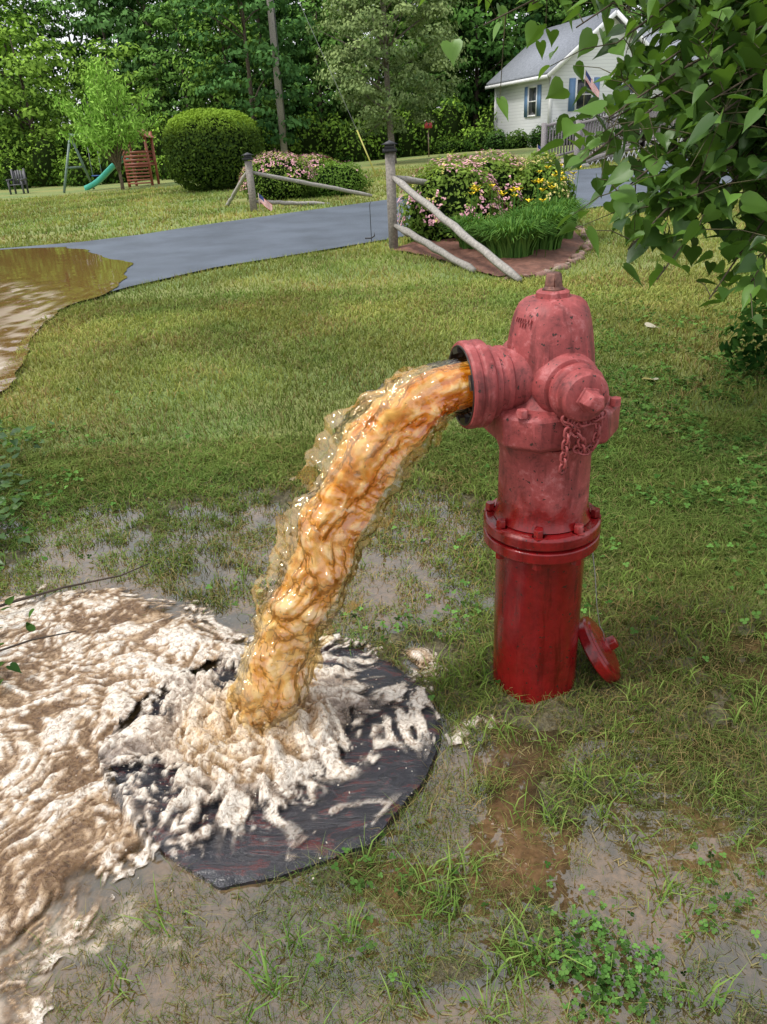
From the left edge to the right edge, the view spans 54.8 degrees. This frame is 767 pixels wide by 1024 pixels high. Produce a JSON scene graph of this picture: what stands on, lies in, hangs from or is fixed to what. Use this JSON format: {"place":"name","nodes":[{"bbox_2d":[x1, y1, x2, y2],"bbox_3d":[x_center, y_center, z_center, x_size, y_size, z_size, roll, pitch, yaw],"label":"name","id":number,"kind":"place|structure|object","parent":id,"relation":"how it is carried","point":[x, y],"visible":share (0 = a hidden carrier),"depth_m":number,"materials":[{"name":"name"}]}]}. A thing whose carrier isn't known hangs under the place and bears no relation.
{"place":"outdoors","nodes":[
{"label":"outdoors","id":0,"kind":"place"},
{"bbox_2d":[0,0,641,125],"label":"sky","id":1,"kind":"structure","parent":0,"point":[71,36],"materials":[{"name":"white"}]},
{"bbox_2d":[0,159,731,291],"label":"asphalt driveway","id":2,"kind":"structure","parent":0,"point":[154,256],"depth_m":12.80,"materials":[{"name":"grey asphalt"}]},
{"bbox_2d":[0,247,132,390],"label":"street floodwater","id":3,"kind":"structure","parent":2,"relation":"on","point":[37,284],"depth_m":9.06,"materials":[{"name":"liquid"}]},
{"bbox_2d":[0,138,766,1023],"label":"ground","id":4,"kind":"structure","parent":0,"point":[546,722],"depth_m":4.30,"materials":[{"name":"green plant"}]},
{"bbox_2d":[6,168,28,194],"bbox_3d":[-16.665,-15.037,33.663,0.710,1.057,0.686,-3,26,0],"label":"garden chair","id":5,"kind":"object","parent":4,"relation":"on","point":[17,179],"visible":0.92,"depth_m":33.78,"materials":[{"name":"paint"}]},
{"bbox_2d":[0,415,60,564],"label":"leafy weeds","id":6,"kind":"object","parent":4,"relation":"on","point":[6,483],"visible":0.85,"depth_m":3.49,"materials":[{"name":"green plant"}]},
{"bbox_2d":[47,56,163,189],"bbox_3d":[-11.073,-15.351,29.594,3.476,4.970,4.328,19,34,38],"label":"willow sapling","id":7,"kind":"object","parent":4,"relation":"on","point":[104,127],"visible":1,"depth_m":28.97,"materials":[{"name":"green plant"}]},
{"bbox_2d":[63,129,159,192],"bbox_3d":[-11.973,-15.273,32.047,4.004,2.421,2.337,-3,26,0],"label":"swing set playground","id":8,"kind":"object","parent":4,"relation":"on","point":[104,175],"visible":0.76,"depth_m":31.89,"materials":[{"name":"paint"}]},
{"bbox_2d":[161,107,264,191],"bbox_3d":[-5.660,-12.154,24.816,3.348,2.523,3.164,-3,26,0],"label":"trimmed hedge bush","id":9,"kind":"object","parent":4,"relation":"on","point":[206,150],"visible":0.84,"depth_m":23.88,"materials":[{"name":"green plant"}]},
{"bbox_2d":[0,584,501,1023],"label":"foaming water","id":10,"kind":"structure","parent":4,"relation":"on","point":[68,701],"depth_m":1.91,"materials":[{"name":"liquid"}]},
{"bbox_2d":[0,563,148,683],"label":"fallen branch","id":11,"kind":"object","parent":10,"relation":"on","point":[14,666],"visible":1,"depth_m":2.44,"materials":[{"name":"brown wood"}]},
{"bbox_2d":[258,193,271,211],"bbox_3d":[-2.761,-7.220,17.283,0.321,0.442,0.038,5,27,15],"label":"american flag","id":12,"kind":"object","parent":4,"relation":"on","point":[265,203],"visible":0.91,"depth_m":17.29,"materials":[{"name":"fabric"}]},
{"bbox_2d":[266,0,288,159],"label":"utility pole","id":13,"kind":"object","parent":4,"relation":"on","point":[277,81],"visible":0.62,"depth_m":38.82,"materials":[{"name":"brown wood"}]},
{"bbox_2d":[239,150,341,200],"bbox_3d":[-2.457,-9.262,20.420,2.038,1.426,3.252,18,34,37],"label":"spirea bush","id":14,"kind":"object","parent":4,"relation":"on","point":[275,189],"visible":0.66,"depth_m":19.62,"materials":[{"name":"green plant"}]},
{"bbox_2d":[225,153,371,211],"bbox_3d":[-2.106,-8.050,18.110,3.804,1.477,1.858,-5,26,-4],"label":"split rail fence","id":15,"kind":"object","parent":4,"relation":"on","point":[248,175],"visible":0.91,"depth_m":17.66,"materials":[{"name":"grey wood"}]},
{"bbox_2d":[298,0,376,176],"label":"guy wire marker","id":16,"kind":"object","parent":4,"relation":"on","point":[350,115],"visible":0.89,"depth_m":25.68,"materials":[{"name":"paint"}]},
{"bbox_2d":[307,160,373,197],"bbox_3d":[-1.259,-9.036,20.177,1.784,1.005,1.554,-14,28,-21],"label":"spirea bush","id":17,"kind":"object","parent":4,"relation":"on","point":[342,175],"visible":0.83,"depth_m":19.78,"materials":[{"name":"green plant"}]},
{"bbox_2d":[365,201,374,242],"bbox_3d":[-0.220,-4.468,11.400,0.159,0.604,0.024,-3,26,0],"label":"shepherd hook","id":18,"kind":"object","parent":4,"relation":"in","point":[371,237],"visible":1,"depth_m":11.48,"materials":[{"name":"paint"}]},
{"bbox_2d":[0,0,747,189],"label":"distant forest","id":19,"kind":"object","parent":4,"relation":"on","point":[214,66],"visible":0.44,"depth_m":42.78,"materials":[{"name":"green plant"}]},
{"bbox_2d":[0,277,766,1023],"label":"clover patch","id":20,"kind":"object","parent":4,"relation":"on","point":[630,977],"visible":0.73,"depth_m":2.48,"materials":[{"name":"green plant"}]},
{"bbox_2d":[0,469,766,1023],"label":"puddle water","id":21,"kind":"structure","parent":4,"relation":"on","point":[608,881],"depth_m":1.56,"materials":[{"name":"brown liquid"}]},
{"bbox_2d":[110,643,441,890],"bbox_3d":[-0.270,0.607,1.937,0.982,0.036,0.935,-3,26,0],"label":"rubber mat","id":22,"kind":"object","parent":21,"relation":"on","point":[258,847],"visible":0.44,"depth_m":1.75,"materials":[{"name":"black rubber"}]},
{"bbox_2d":[1,436,766,1023],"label":"grass clippings","id":23,"kind":"object","parent":4,"relation":"on","point":[453,890],"depth_m":1.47,"materials":[{"name":"green plant"}]},
{"bbox_2d":[300,0,469,163],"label":"pear tree","id":24,"kind":"object","parent":4,"relation":"on","point":[366,95],"visible":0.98,"depth_m":30.65,"materials":[{"name":"green plant"}]},
{"bbox_2d":[74,419,766,1023],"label":"grass tuft","id":25,"kind":"object","parent":4,"relation":"on","point":[474,869],"visible":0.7,"depth_m":1.60,"materials":[{"name":"green plant"}]},
{"bbox_2d":[424,120,432,156],"bbox_3d":[2.256,-18.768,37.093,0.571,1.760,0.360,-3,26,0],"label":"birdhouse","id":26,"kind":"object","parent":4,"relation":"on","point":[428,125],"visible":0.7,"depth_m":36.76,"materials":[{"name":"paint"}]},
{"bbox_2d":[381,140,521,281],"bbox_3d":[0.903,-4.170,10.023,1.971,1.639,5.471,2,27,10],"label":"split rail fence","id":27,"kind":"object","parent":4,"relation":"on","point":[393,179],"visible":0.78,"depth_m":9.66,"materials":[{"name":"grey wood"}]},
{"bbox_2d":[391,231,583,275],"bbox_3d":[1.550,-3.772,10.379,3.020,0.100,5.422,-3,26,0],"label":"mulch bed","id":28,"kind":"object","parent":4,"relation":"on","point":[534,263],"visible":0.35,"depth_m":9.19,"materials":[{"name":"bark mulch"},{"name":"soil"}]},
{"bbox_2d":[397,148,525,241],"bbox_3d":[1.355,-4.841,11.503,1.682,1.487,2.832,16,32,34],"label":"spirea bush","id":29,"kind":"object","parent":28,"relation":"on","point":[445,191],"visible":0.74,"depth_m":10.72,"materials":[{"name":"green plant"}]},
{"bbox_2d":[436,164,602,257],"bbox_3d":[1.988,-3.972,9.698,3.017,1.000,2.305,-19,30,-29],"label":"daylily clump","id":30,"kind":"object","parent":28,"relation":"on","point":[529,230],"visible":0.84,"depth_m":9.27,"materials":[{"name":"green plant"}]},
{"bbox_2d":[507,151,576,214],"bbox_3d":[2.464,-4.957,11.678,1.220,1.376,1.120,-3,26,0],"label":"spirea bush","id":31,"kind":"object","parent":28,"relation":"on","point":[529,174],"visible":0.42,"depth_m":11.32,"materials":[{"name":"green plant"}]},
{"bbox_2d":[433,114,624,153],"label":"foundation shrubs","id":32,"kind":"object","parent":4,"relation":"on","point":[518,140],"visible":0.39,"depth_m":39.29,"materials":[{"name":"green plant"}]},
{"bbox_2d":[448,271,620,704],"bbox_3d":[0.372,0.010,1.882,0.394,1.191,0.398,12,30,28],"label":"fire hydrant","id":33,"kind":"object","parent":4,"relation":"on","point":[544,410],"visible":1,"depth_m":1.73,"materials":[{"name":"metal"}]},
{"bbox_2d":[236,361,472,730],"bbox_3d":[-0.073,0.146,1.807,0.734,1.019,0.256,-8,27,-9],"label":"water jet","id":34,"kind":"object","parent":33,"relation":"in","point":[386,434],"visible":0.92,"depth_m":1.70},
{"bbox_2d":[504,226,592,279],"bbox_3d":[2.466,-3.553,9.906,0.716,0.117,4.973,7,28,19],"label":"stone edging","id":35,"kind":"object","parent":4,"relation":"on","point":[575,257],"visible":0.54,"depth_m":8.88,"materials":[{"name":"grey stone"}]},
{"bbox_2d":[419,0,766,328],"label":"overhanging tree","id":36,"kind":"object","parent":4,"relation":"on","point":[720,126],"visible":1,"depth_m":2.97,"materials":[{"name":"green plant"}]},
{"bbox_2d":[579,553,620,683],"bbox_3d":[0.600,0.259,2.026,0.133,0.465,0.198,-2,26,3],"label":"hydrant cap","id":37,"kind":"object","parent":4,"relation":"on","point":[598,646],"visible":0.97,"depth_m":2.03,"materials":[{"name":"paint"},{"name":"iron"}]},
{"bbox_2d":[540,90,707,164],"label":"wheelchair ramp","id":38,"kind":"structure","parent":4,"relation":"on","point":[544,132],"depth_m":24.77,"materials":[{"name":"grey wood"}]},
{"bbox_2d":[645,322,655,326],"bbox_3d":[2.053,-1.417,5.640,0.118,0.024,0.094,2,38,-3],"label":"fallen leaf","id":39,"kind":"object","parent":4,"relation":"on","point":[647,324],"visible":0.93,"depth_m":5.65,"materials":[{"name":"beige plant"}]},
{"bbox_2d":[718,239,766,374],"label":"edge shrub","id":40,"kind":"object","parent":4,"relation":"on","point":[748,337],"visible":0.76,"depth_m":4.43,"materials":[{"name":"green plant"}]},
{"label":"foundation","id":41,"kind":"object","parent":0,"visible":0},
{"bbox_2d":[485,10,648,131],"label":"trim","id":42,"kind":"structure","parent":41,"relation":"on","point":[621,16],"depth_m":36.64,"materials":[{"name":"paint"}]},
{"bbox_2d":[486,8,643,85],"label":"roof","id":43,"kind":"structure","parent":42,"relation":"on","point":[528,62],"depth_m":38.29,"materials":[{"name":"grey"}]},
{"bbox_2d":[496,17,658,135],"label":"walls","id":44,"kind":"structure","parent":41,"relation":"on","point":[513,95],"depth_m":37.44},
{"bbox_2d":[524,77,621,117],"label":"shutters","id":45,"kind":"object","parent":44,"relation":"attached to","point":[572,86],"visible":0.55,"depth_m":37.39,"materials":[{"name":"paint"}]},
{"bbox_2d":[527,77,639,116],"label":"window frames","id":46,"kind":"structure","parent":44,"relation":"attached to","point":[534,86],"depth_m":37.87,"materials":[{"name":"white wood"}]},
{"bbox_2d":[529,80,635,114],"bbox_3d":[10.291,-21.267,37.823,5.479,1.425,1.395,-1,26,5],"label":"window glass","id":47,"kind":"object","parent":46,"relation":"in","point":[579,103],"visible":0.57,"depth_m":37.54,"materials":[{"name":"glass"}]},
{"bbox_2d":[583,70,598,105],"bbox_3d":[10.367,-21.060,36.808,0.736,1.700,0.090,7,28,20],"label":"american flag","id":48,"kind":"object","parent":44,"relation":"attached to","point":[592,85],"visible":0.95,"depth_m":36.74,"materials":[{"name":"fabric"}]},
{"bbox_3d":[17.051,-22.066,39.401,6.600,2.975,2.200,-11,27,-16],"label":"porch","id":49,"kind":"object","parent":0,"visible":0},
{"bbox_2d":[637,28,702,60],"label":"wing roof","id":50,"kind":"structure","parent":49,"relation":"on","point":[649,38],"depth_m":39.29,"materials":[{"name":"grey"}]}
]}

